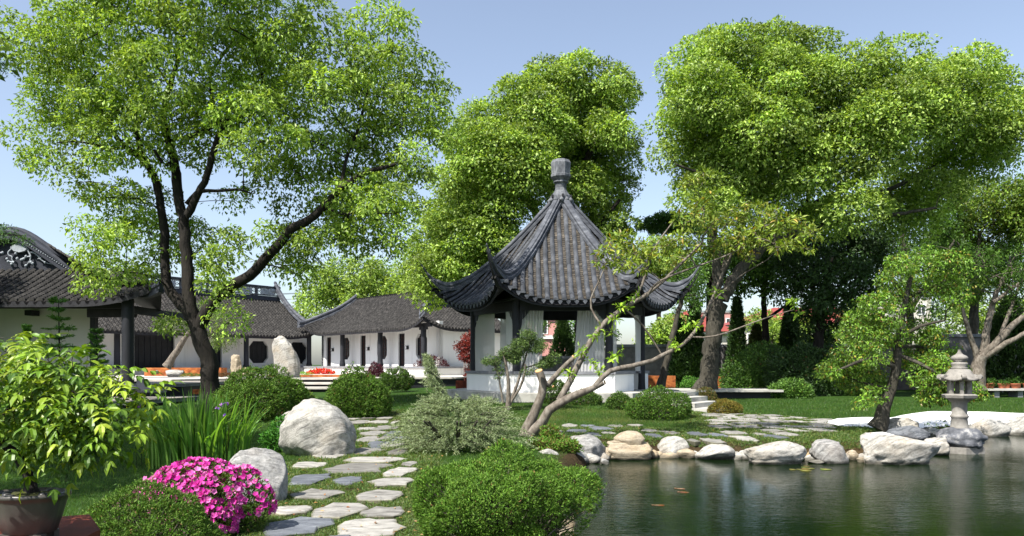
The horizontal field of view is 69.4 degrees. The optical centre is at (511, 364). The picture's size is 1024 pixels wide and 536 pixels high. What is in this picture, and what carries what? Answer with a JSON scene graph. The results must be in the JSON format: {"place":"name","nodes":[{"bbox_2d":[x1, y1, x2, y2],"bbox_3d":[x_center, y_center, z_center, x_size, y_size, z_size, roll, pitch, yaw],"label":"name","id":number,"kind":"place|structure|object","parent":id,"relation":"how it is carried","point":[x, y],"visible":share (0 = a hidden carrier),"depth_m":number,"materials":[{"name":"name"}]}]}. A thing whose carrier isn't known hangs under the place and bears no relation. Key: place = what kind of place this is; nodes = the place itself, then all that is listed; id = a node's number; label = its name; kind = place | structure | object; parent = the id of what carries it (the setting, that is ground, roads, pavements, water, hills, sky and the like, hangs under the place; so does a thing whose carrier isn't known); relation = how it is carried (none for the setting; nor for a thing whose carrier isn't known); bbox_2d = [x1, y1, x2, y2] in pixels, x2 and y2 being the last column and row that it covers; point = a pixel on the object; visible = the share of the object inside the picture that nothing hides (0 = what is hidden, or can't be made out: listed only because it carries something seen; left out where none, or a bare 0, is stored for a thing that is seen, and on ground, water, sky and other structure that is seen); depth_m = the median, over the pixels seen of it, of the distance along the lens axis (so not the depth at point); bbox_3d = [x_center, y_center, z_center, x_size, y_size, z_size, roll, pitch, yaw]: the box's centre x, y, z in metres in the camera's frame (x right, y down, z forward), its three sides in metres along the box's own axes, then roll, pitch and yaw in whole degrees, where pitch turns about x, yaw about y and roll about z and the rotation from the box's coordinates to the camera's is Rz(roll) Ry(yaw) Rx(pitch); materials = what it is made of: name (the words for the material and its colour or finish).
{"place":"outdoors","nodes":[
{"label":"outdoors","id":0,"kind":"place"},
{"bbox_2d":[0,57,35,247],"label":"tree","id":1,"kind":"object","parent":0,"point":[4,228],"visible":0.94,"depth_m":22.50,"materials":[{"name":"green plant"}]},
{"bbox_2d":[0,226,185,394],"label":"gabled hall","id":2,"kind":"structure","parent":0,"point":[32,280],"depth_m":30.31,"materials":[{"name":"grey tile"}]},
{"bbox_2d":[98,274,312,374],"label":"long hall","id":3,"kind":"structure","parent":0,"point":[274,317],"depth_m":61.55,"materials":[{"name":"white tile"}]},
{"bbox_2d":[134,334,172,367],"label":"door","id":4,"kind":"structure","parent":3,"relation":"in","point":[150,351],"depth_m":56.58,"materials":[{"name":"grey paint"}]},
{"bbox_2d":[249,341,266,362],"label":"window","id":5,"kind":"structure","parent":3,"relation":"in","point":[257,349],"depth_m":64.09,"materials":[{"name":"grey paint"}]},
{"bbox_2d":[134,377,321,377],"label":"pebble bed","id":6,"kind":"object","parent":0,"point":[195,377],"visible":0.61,"depth_m":42.96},
{"bbox_2d":[272,335,300,376],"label":"standing stone","id":7,"kind":"object","parent":6,"relation":"on","point":[284,353],"visible":0.73,"depth_m":43.10,"materials":[{"name":"stone"}]},
{"bbox_2d":[0,365,1023,535],"bbox_3d":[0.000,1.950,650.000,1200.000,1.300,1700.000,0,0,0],"label":"ground","id":8,"kind":"structure","parent":0,"point":[570,459],"depth_m":19.65,"materials":[{"name":"plant"}]},
{"bbox_2d":[0,6,22,81],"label":"broadleaf tree","id":9,"kind":"object","parent":8,"relation":"on","point":[7,62],"visible":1,"depth_m":11.60,"materials":[{"name":"green plant"}]},
{"bbox_2d":[0,514,99,535],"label":"bonsai stand","id":10,"kind":"object","parent":8,"relation":"on","point":[80,525],"visible":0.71,"depth_m":3.26,"materials":[{"name":"wood"}]},
{"bbox_2d":[0,487,71,535],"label":"bonsai pot","id":11,"kind":"object","parent":10,"relation":"on","point":[36,514],"visible":0.9,"depth_m":2.95,"materials":[{"name":"ceramic"}]},
{"bbox_2d":[0,331,183,505],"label":"bonsai tree","id":12,"kind":"object","parent":11,"relation":"in","point":[17,409],"visible":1,"depth_m":2.87,"materials":[{"name":"green plant"}]},
{"bbox_2d":[36,296,83,407],"bbox_3d":[-8.238,0.174,13.466,1.010,2.853,1.005,0,0,0],"label":"young conifer","id":13,"kind":"object","parent":8,"relation":"on","point":[56,309],"visible":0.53,"depth_m":13.47,"materials":[{"name":"green plant"}]},
{"bbox_2d":[83,327,113,433],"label":"young conifer","id":14,"kind":"object","parent":8,"relation":"on","point":[91,336],"visible":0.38,"depth_m":14.98,"materials":[{"name":"green plant"}]},
{"bbox_2d":[25,396,198,408],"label":"deck","id":15,"kind":"structure","parent":8,"relation":"on","point":[154,399],"depth_m":28.23,"materials":[{"name":"grey stone"}]},
{"bbox_2d":[80,477,230,535],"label":"juniper shrub","id":16,"kind":"object","parent":8,"relation":"on","point":[191,518],"visible":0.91,"depth_m":5.75,"materials":[{"name":"green plant"}]},
{"bbox_2d":[136,381,224,395],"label":"deck","id":17,"kind":"structure","parent":8,"relation":"on","point":[187,386],"depth_m":33.36,"materials":[{"name":"grey stone"}]},
{"bbox_2d":[115,383,271,468],"bbox_3d":[-4.920,0.929,11.637,2.935,1.348,2.519,0,0,0],"label":"iris clump","id":18,"kind":"object","parent":8,"relation":"on","point":[201,433],"visible":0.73,"depth_m":11.29,"materials":[{"name":"green plant"}]},
{"bbox_2d":[116,456,277,535],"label":"pink azalea","id":19,"kind":"object","parent":8,"relation":"on","point":[230,513],"visible":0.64,"depth_m":6.87,"materials":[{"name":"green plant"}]},
{"bbox_2d":[0,0,464,412],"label":"camphor tree","id":20,"kind":"object","parent":8,"relation":"on","point":[271,95],"visible":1,"depth_m":23.29,"materials":[{"name":"green plant"}]},
{"bbox_2d":[41,373,466,392],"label":"courtyard plaza","id":21,"kind":"structure","parent":8,"relation":"on","point":[317,384],"depth_m":42.34,"materials":[{"name":"stone"}]},
{"bbox_2d":[144,368,226,375],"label":"planter box","id":22,"kind":"object","parent":21,"relation":"on","point":[190,370],"visible":0.34,"depth_m":49.00,"materials":[{"name":"metal"}]},
{"bbox_2d":[156,299,241,369],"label":"pine tree","id":23,"kind":"object","parent":21,"relation":"on","point":[168,363],"visible":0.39,"depth_m":45.88,"materials":[{"name":"green plant"}]},
{"bbox_2d":[297,290,520,374],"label":"guest wing","id":24,"kind":"structure","parent":21,"relation":"on","point":[387,328],"depth_m":58.29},
{"bbox_2d":[222,448,287,502],"bbox_3d":[-2.987,1.380,8.593,0.756,0.816,0.517,0,0,0],"label":"boulder","id":25,"kind":"object","parent":8,"relation":"on","point":[270,465],"visible":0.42,"depth_m":8.51,"materials":[{"name":"stone"}]},
{"bbox_2d":[209,363,318,422],"bbox_3d":[-7.198,0.854,21.402,3.114,1.813,2.406,0,0,0],"label":"juniper shrub","id":26,"kind":"object","parent":8,"relation":"on","point":[261,386],"visible":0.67,"depth_m":20.87,"materials":[{"name":"green plant"}]},
{"bbox_2d":[257,413,287,452],"bbox_3d":[-4.200,1.309,13.872,1.046,0.802,1.013,0,0,0],"label":"box shrub","id":27,"kind":"object","parent":8,"relation":"on","point":[272,432],"visible":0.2,"depth_m":13.63,"materials":[{"name":"green plant"}]},
{"bbox_2d":[278,398,356,456],"bbox_3d":[-3.478,1.280,13.303,1.341,1.328,0.978,0,0,0],"label":"boulder","id":28,"kind":"object","parent":8,"relation":"on","point":[311,426],"visible":0.77,"depth_m":12.90,"materials":[{"name":"stone"}]},
{"bbox_2d":[291,250,400,318],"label":"distant tree","id":29,"kind":"object","parent":8,"relation":"on","point":[368,281],"visible":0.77,"depth_m":76.08,"materials":[{"name":"green plant"}]},
{"bbox_2d":[323,361,394,417],"bbox_3d":[-4.435,0.758,21.259,1.988,1.745,1.900,0,0,-27],"label":"juniper shrub","id":30,"kind":"object","parent":8,"relation":"on","point":[349,388],"visible":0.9,"depth_m":20.74,"materials":[{"name":"green plant"}]},
{"bbox_2d":[378,365,415,390],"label":"dark shrub","id":31,"kind":"object","parent":8,"relation":"on","point":[403,375],"visible":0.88,"depth_m":37.87,"materials":[{"name":"green plant"}]},
{"bbox_2d":[380,241,444,294],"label":"distant tree","id":32,"kind":"object","parent":8,"relation":"on","point":[400,277],"visible":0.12,"depth_m":72.63,"materials":[{"name":"green plant"}]},
{"bbox_2d":[379,353,540,455],"bbox_3d":[-0.957,0.696,13.599,2.998,1.857,2.152,0,0,0],"label":"silver conifer","id":33,"kind":"object","parent":8,"relation":"on","point":[471,435],"visible":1,"depth_m":13.35,"materials":[{"name":"grey plant"}]},
{"bbox_2d":[452,330,469,380],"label":"maple tree","id":34,"kind":"object","parent":8,"relation":"on","point":[464,352],"visible":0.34,"depth_m":35.80,"materials":[{"name":"red plant"}]},
{"bbox_2d":[406,437,606,535],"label":"juniper shrub","id":35,"kind":"object","parent":8,"relation":"on","point":[528,495],"visible":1,"depth_m":6.22,"materials":[{"name":"green plant"}]},
{"bbox_2d":[463,356,573,375],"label":"boundary wall","id":36,"kind":"structure","parent":8,"relation":"on","point":[564,360],"depth_m":47.36,"materials":[{"name":"grey paint"}]},
{"bbox_2d":[480,328,561,409],"bbox_3d":[0.284,0.142,22.489,2.541,2.484,1.088,0,0,10],"label":"cloud pruned tree","id":37,"kind":"object","parent":8,"relation":"on","point":[512,354],"visible":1,"depth_m":22.39,"materials":[{"name":"green plant"}]},
{"bbox_2d":[397,46,646,340],"bbox_3d":[0.795,-8.091,42.392,14.513,19.212,10.737,0,0,0],"label":"camphor tree","id":38,"kind":"object","parent":8,"relation":"on","point":[523,140],"visible":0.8,"depth_m":39.76,"materials":[{"name":"green plant"}]},
{"bbox_2d":[524,435,566,450],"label":"cover plant","id":39,"kind":"object","parent":8,"relation":"on","point":[551,443],"visible":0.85,"depth_m":13.57,"materials":[{"name":"green plant"}]},
{"bbox_2d":[539,422,563,439],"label":"cover plant","id":40,"kind":"object","parent":8,"relation":"on","point":[545,431],"visible":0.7,"depth_m":14.87,"materials":[{"name":"green plant"}]},
{"bbox_2d":[235,408,871,535],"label":"ground cover","id":41,"kind":"object","parent":8,"relation":"on","point":[840,436],"visible":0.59,"depth_m":12.78,"materials":[{"name":"green plant"}]},
{"bbox_2d":[542,320,564,355],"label":"house","id":42,"kind":"structure","parent":8,"relation":"on","point":[549,335],"depth_m":79.50,"materials":[{"name":"pink brick"}]},
{"bbox_2d":[543,377,571,403],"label":"box shrub","id":43,"kind":"object","parent":8,"relation":"on","point":[556,388],"visible":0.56,"depth_m":24.28,"materials":[{"name":"green plant"}]},
{"bbox_2d":[548,320,574,355],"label":"cypress tree","id":44,"kind":"object","parent":8,"relation":"on","point":[562,338],"visible":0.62,"depth_m":51.55,"materials":[{"name":"green plant"}]},
{"bbox_2d":[556,435,584,452],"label":"cover plant","id":45,"kind":"object","parent":8,"relation":"on","point":[574,446],"visible":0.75,"depth_m":13.78,"materials":[{"name":"green plant"}]},
{"bbox_2d":[441,388,716,411],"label":"pavilion terrace","id":46,"kind":"structure","parent":8,"relation":"on","point":[700,403],"depth_m":25.46,"materials":[{"name":"stone"}]},
{"bbox_2d":[568,388,603,405],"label":"azalea shrub","id":47,"kind":"object","parent":8,"relation":"on","point":[591,398],"visible":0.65,"depth_m":23.86,"materials":[{"name":"green plant"}]},
{"bbox_2d":[571,434,605,456],"bbox_3d":[1.446,1.710,14.644,0.856,0.663,0.635,0,0,0],"label":"boulder","id":48,"kind":"object","parent":8,"relation":"on","point":[592,444],"visible":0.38,"depth_m":14.48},
{"bbox_2d":[604,390,633,409],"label":"azalea shrub","id":49,"kind":"object","parent":8,"relation":"on","point":[614,399],"visible":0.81,"depth_m":22.77,"materials":[{"name":"green plant"}]},
{"bbox_2d":[621,385,692,420],"bbox_3d":[4.130,1.083,20.784,1.995,1.057,1.594,0,0,0],"label":"azalea shrub","id":50,"kind":"object","parent":8,"relation":"on","point":[672,399],"visible":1,"depth_m":20.48,"materials":[{"name":"green plant"}]},
{"bbox_2d":[631,309,686,343],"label":"distant tree","id":51,"kind":"object","parent":8,"relation":"on","point":[663,326],"visible":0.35,"depth_m":54.95,"materials":[{"name":"green plant"}]},
{"bbox_2d":[648,376,675,386],"bbox_3d":[6.571,0.790,34.000,1.700,0.520,0.900,0,0,0],"label":"planter box","id":52,"kind":"object","parent":8,"relation":"on","point":[670,381],"visible":0.56,"depth_m":33.55,"materials":[{"name":"ceramic"}]},
{"bbox_2d":[636,234,697,321],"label":"distant tree","id":53,"kind":"object","parent":8,"relation":"on","point":[658,270],"visible":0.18,"depth_m":78.27,"materials":[{"name":"green plant"}]},
{"bbox_2d":[519,166,825,436],"bbox_3d":[3.554,-1.350,16.432,6.897,6.211,2.228,0,0,0],"label":"pruned tree","id":54,"kind":"object","parent":8,"relation":"on","point":[531,423],"visible":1,"depth_m":16.25,"materials":[{"name":"green plant"}]},
{"bbox_2d":[657,436,688,452],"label":"boulder","id":55,"kind":"object","parent":8,"relation":"on","point":[670,444],"visible":0.63,"depth_m":15.12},
{"bbox_2d":[634,209,712,323],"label":"cedar tree","id":56,"kind":"object","parent":8,"relation":"on","point":[655,223],"visible":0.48,"depth_m":45.77,"materials":[{"name":"green plant"}]},
{"bbox_2d":[668,317,689,387],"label":"cypress tree","id":57,"kind":"object","parent":8,"relation":"on","point":[676,368],"visible":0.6,"depth_m":44.60,"materials":[{"name":"green plant"}]},
{"bbox_2d":[656,247,713,388],"bbox_3d":[7.931,-1.919,32.054,3.256,6.341,2.360,0,0,-38],"label":"pale barked tree","id":58,"kind":"object","parent":8,"relation":"on","point":[662,379],"visible":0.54,"depth_m":31.88,"materials":[{"name":"brown plant"}]},
{"bbox_2d":[681,303,704,387],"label":"cypress tree","id":59,"kind":"object","parent":8,"relation":"on","point":[694,349],"visible":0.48,"depth_m":44.57,"materials":[{"name":"green plant"}]},
{"bbox_2d":[697,444,734,459],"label":"boulder","id":60,"kind":"object","parent":8,"relation":"on","point":[719,451],"visible":0.83,"depth_m":14.70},
{"bbox_2d":[666,388,783,397],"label":"walkway slab","id":61,"kind":"structure","parent":8,"relation":"on","point":[743,392],"depth_m":34.70,"materials":[{"name":"concrete"}]},
{"bbox_2d":[707,398,743,413],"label":"azalea shrub","id":62,"kind":"object","parent":8,"relation":"on","point":[721,405],"visible":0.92,"depth_m":23.56,"materials":[{"name":"yellow plant"}]},
{"bbox_2d":[725,294,748,364],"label":"cypress tree","id":63,"kind":"object","parent":8,"relation":"on","point":[736,340],"visible":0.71,"depth_m":44.73,"materials":[{"name":"green plant"}]},
{"bbox_2d":[670,215,811,367],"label":"evergreen tree","id":64,"kind":"object","parent":8,"relation":"on","point":[760,277],"visible":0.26,"depth_m":42.97,"materials":[{"name":"green plant"}]},
{"bbox_2d":[721,361,765,387],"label":"dark shrub","id":65,"kind":"object","parent":8,"relation":"on","point":[735,378],"visible":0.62,"depth_m":38.64,"materials":[{"name":"green plant"}]},
{"bbox_2d":[747,323,761,365],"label":"cypress tree","id":66,"kind":"object","parent":8,"relation":"on","point":[755,333],"visible":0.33,"depth_m":44.77,"materials":[{"name":"green plant"}]},
{"bbox_2d":[718,338,808,387],"bbox_3d":[13.603,0.216,39.710,5.054,3.278,3.222,0,0,0],"label":"dark shrub","id":67,"kind":"object","parent":8,"relation":"on","point":[747,356],"visible":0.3,"depth_m":39.63,"materials":[{"name":"green plant"}]},
{"bbox_2d":[617,344,924,389],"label":"boundary wall","id":68,"kind":"structure","parent":8,"relation":"on","point":[651,352],"depth_m":46.38,"materials":[{"name":"grey paint"}]},
{"bbox_2d":[776,300,800,355],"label":"cypress tree","id":69,"kind":"object","parent":8,"relation":"on","point":[786,337],"visible":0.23,"depth_m":44.69,"materials":[{"name":"green plant"}]},
{"bbox_2d":[766,376,815,398],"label":"dark shrub","id":70,"kind":"object","parent":8,"relation":"on","point":[794,387],"visible":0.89,"depth_m":34.56,"materials":[{"name":"green plant"}]},
{"bbox_2d":[744,306,846,343],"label":"distant tree","id":71,"kind":"object","parent":8,"relation":"on","point":[774,324],"visible":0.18,"depth_m":60.95,"materials":[{"name":"green plant"}]},
{"bbox_2d":[762,337,845,395],"bbox_3d":[14.935,0.230,38.067,4.371,3.359,2.882,0,0,0],"label":"dark shrub","id":72,"kind":"object","parent":8,"relation":"on","point":[798,364],"visible":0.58,"depth_m":37.40,"materials":[{"name":"green plant"}]},
{"bbox_2d":[640,14,1023,396],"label":"camphor tree","id":73,"kind":"object","parent":8,"relation":"on","point":[784,91],"visible":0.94,"depth_m":32.99,"materials":[{"name":"green plant"}]},
{"bbox_2d":[767,209,900,367],"bbox_3d":[17.326,-4.306,40.593,6.622,9.623,9.200,0,0,34],"label":"evergreen tree","id":74,"kind":"object","parent":8,"relation":"on","point":[840,264],"visible":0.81,"depth_m":38.95,"materials":[{"name":"green plant"}]},
{"bbox_2d":[816,354,870,395],"bbox_3d":[16.928,0.657,38.090,3.114,2.480,2.274,0,0,0],"label":"dark shrub","id":75,"kind":"object","parent":8,"relation":"on","point":[846,393],"visible":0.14,"depth_m":37.41,"materials":[{"name":"green plant"}]},
{"bbox_2d":[888,417,918,429],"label":"boulder","id":76,"kind":"object","parent":8,"relation":"on","point":[899,422],"visible":0.3,"depth_m":17.80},
{"bbox_2d":[814,244,994,431],"bbox_3d":[9.162,-0.610,17.611,4.389,4.484,2.479,0,0,0],"label":"garden tree","id":77,"kind":"object","parent":8,"relation":"on","point":[880,420],"visible":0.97,"depth_m":17.42,"materials":[{"name":"green plant"}]},
{"bbox_2d":[886,425,930,440],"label":"boulder","id":78,"kind":"object","parent":8,"relation":"on","point":[915,432],"visible":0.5,"depth_m":16.80,"materials":[{"name":"stone"}]},
{"bbox_2d":[847,202,980,369],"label":"broadleaf tree","id":79,"kind":"object","parent":8,"relation":"on","point":[909,248],"visible":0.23,"depth_m":44.51,"materials":[{"name":"green plant"}]},
{"bbox_2d":[827,411,1023,434],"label":"white sand","id":80,"kind":"structure","parent":8,"relation":"on","point":[923,418],"depth_m":20.98,"materials":[{"name":"sand"}]},
{"bbox_2d":[834,294,1023,343],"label":"distant tree","id":81,"kind":"object","parent":8,"relation":"on","point":[958,321],"visible":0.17,"depth_m":61.95,"materials":[{"name":"green plant"}]},
{"bbox_2d":[920,165,1023,333],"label":"broadleaf tree","id":82,"kind":"object","parent":8,"relation":"on","point":[1006,216],"visible":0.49,"depth_m":47.37,"materials":[{"name":"green plant"}]},
{"bbox_2d":[939,334,1019,391],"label":"boundary wall","id":83,"kind":"structure","parent":8,"relation":"on","point":[962,340],"depth_m":42.10,"materials":[{"name":"grey paint"}]},
{"bbox_2d":[950,237,1023,389],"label":"pale barked tree","id":84,"kind":"object","parent":8,"relation":"on","point":[986,351],"visible":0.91,"depth_m":35.83,"materials":[{"name":"green plant"}]},
{"bbox_2d":[969,418,1010,436],"bbox_3d":[12.670,1.725,19.614,1.104,0.622,0.546,0,0,0],"label":"boulder","id":85,"kind":"object","parent":8,"relation":"on","point":[988,427],"visible":0.6,"depth_m":19.40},
{"bbox_2d":[974,388,1023,396],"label":"plant bench","id":86,"kind":"object","parent":8,"relation":"on","point":[1014,392],"visible":0.55,"depth_m":35.95,"materials":[{"name":"stone"}]},
{"bbox_2d":[0,0,1023,364],"label":"sky","id":87,"kind":"structure","parent":0,"point":[481,41],"materials":[{"name":"blue"}]},
{"bbox_2d":[262,413,839,535],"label":"stone path","id":88,"kind":"structure","parent":0,"point":[314,522],"depth_m":10.12,"materials":[{"name":"grey stone"}]},
{"bbox_2d":[421,158,700,391],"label":"garden pavilion","id":89,"kind":"structure","parent":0,"point":[541,260],"depth_m":26.76,"materials":[{"name":"tile"}]},
{"bbox_2d":[475,313,494,370],"bbox_3d":[-1.023,-0.820,27.990,0.099,2.160,1.550,0,0,-30],"label":"curtain","id":90,"kind":"object","parent":89,"relation":"hanging from","point":[485,336],"visible":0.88,"depth_m":28.00,"materials":[{"name":"white fabric"}]},
{"bbox_2d":[506,311,511,370],"bbox_3d":[-0.084,-0.820,26.367,0.098,2.160,0.600,0,0,-29],"label":"curtain","id":91,"kind":"object","parent":89,"relation":"hanging from","point":[508,330],"visible":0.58,"depth_m":26.36,"materials":[{"name":"white fabric"}]},
{"bbox_2d":[521,311,542,370],"bbox_3d":[0.705,-0.820,25.965,0.800,2.160,0.095,0,0,0],"label":"curtain","id":92,"kind":"object","parent":89,"relation":"hanging from","point":[532,320],"visible":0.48,"depth_m":25.97,"materials":[{"name":"white fabric"}]},
{"bbox_2d":[574,311,604,370],"bbox_3d":[2.705,-0.820,25.968,1.100,2.160,0.099,0,0,0],"label":"curtain","id":93,"kind":"object","parent":89,"relation":"hanging from","point":[587,323],"visible":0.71,"depth_m":25.97,"materials":[{"name":"white fabric"}]},
{"bbox_2d":[635,315,640,370],"bbox_3d":[4.835,-0.820,28.422,0.098,2.160,0.550,0,0,29],"label":"curtain","id":94,"kind":"object","parent":89,"relation":"hanging from","point":[637,341],"visible":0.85,"depth_m":28.36,"materials":[{"name":"white fabric"}]},
{"bbox_2d":[559,435,1023,535],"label":"pond water","id":95,"kind":"structure","parent":0,"point":[950,494],"depth_m":10.54,"materials":[{"name":"green liquid"}]},
{"bbox_2d":[607,440,652,459],"bbox_3d":[2.365,1.768,14.945,0.946,0.470,0.743,0,0,0],"label":"boulder","id":96,"kind":"object","parent":95,"relation":"in","point":[618,450],"visible":0.71,"depth_m":14.65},
{"bbox_2d":[744,441,806,464],"bbox_3d":[5.069,1.743,14.199,1.232,0.557,0.606,0,0,0],"label":"boulder","id":97,"kind":"object","parent":95,"relation":"in","point":[780,452],"visible":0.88,"depth_m":13.97,"materials":[{"name":"stone"}]},
{"bbox_2d":[809,439,848,463],"bbox_3d":[6.112,1.758,14.264,0.703,0.631,0.456,0,0,0],"label":"boulder","id":98,"kind":"object","parent":95,"relation":"in","point":[827,451],"visible":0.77,"depth_m":14.11,"materials":[{"name":"stone"}]},
{"bbox_2d":[860,432,940,464],"bbox_3d":[7.463,1.690,14.226,1.534,0.746,0.678,0,0,0],"label":"boulder","id":99,"kind":"object","parent":95,"relation":"in","point":[880,449],"visible":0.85,"depth_m":13.96,"materials":[{"name":"stone"}]},
{"bbox_2d":[924,437,949,455],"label":"boulder","id":100,"kind":"object","parent":95,"relation":"in","point":[944,445],"visible":0.52,"depth_m":15.35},
{"bbox_2d":[935,349,987,454],"bbox_3d":[9.684,1.040,16.009,1.000,2.719,1.000,0,0,0],"label":"stone lantern","id":101,"kind":"object","parent":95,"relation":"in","point":[960,435],"visible":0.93,"depth_m":15.82,"materials":[{"name":"stone"}]},
{"bbox_2d":[1005,416,1023,434],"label":"boulder","id":102,"kind":"object","parent":95,"relation":"in","point":[1016,424],"visible":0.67,"depth_m":19.82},
{"bbox_2d":[724,308,906,343],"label":"house","id":103,"kind":"structure","parent":0,"point":[727,324],"depth_m":77.94,"materials":[{"name":"paint"}]},
{"bbox_2d":[854,292,930,343],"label":"house","id":104,"kind":"structure","parent":0,"point":[925,303],"depth_m":120.00,"materials":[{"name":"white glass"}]},
{"bbox_2d":[980,294,1023,394],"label":"cypress tree","id":105,"kind":"object","parent":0,"point":[1004,364],"visible":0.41,"depth_m":38.27,"materials":[{"name":"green plant"}]},
{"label":"bank stone","id":106,"kind":"object","parent":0,"visible":0},
{"bbox_2d":[614,431,644,444],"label":"boulder","id":107,"kind":"object","parent":106,"relation":"on","point":[632,437],"visible":0.81,"depth_m":14.79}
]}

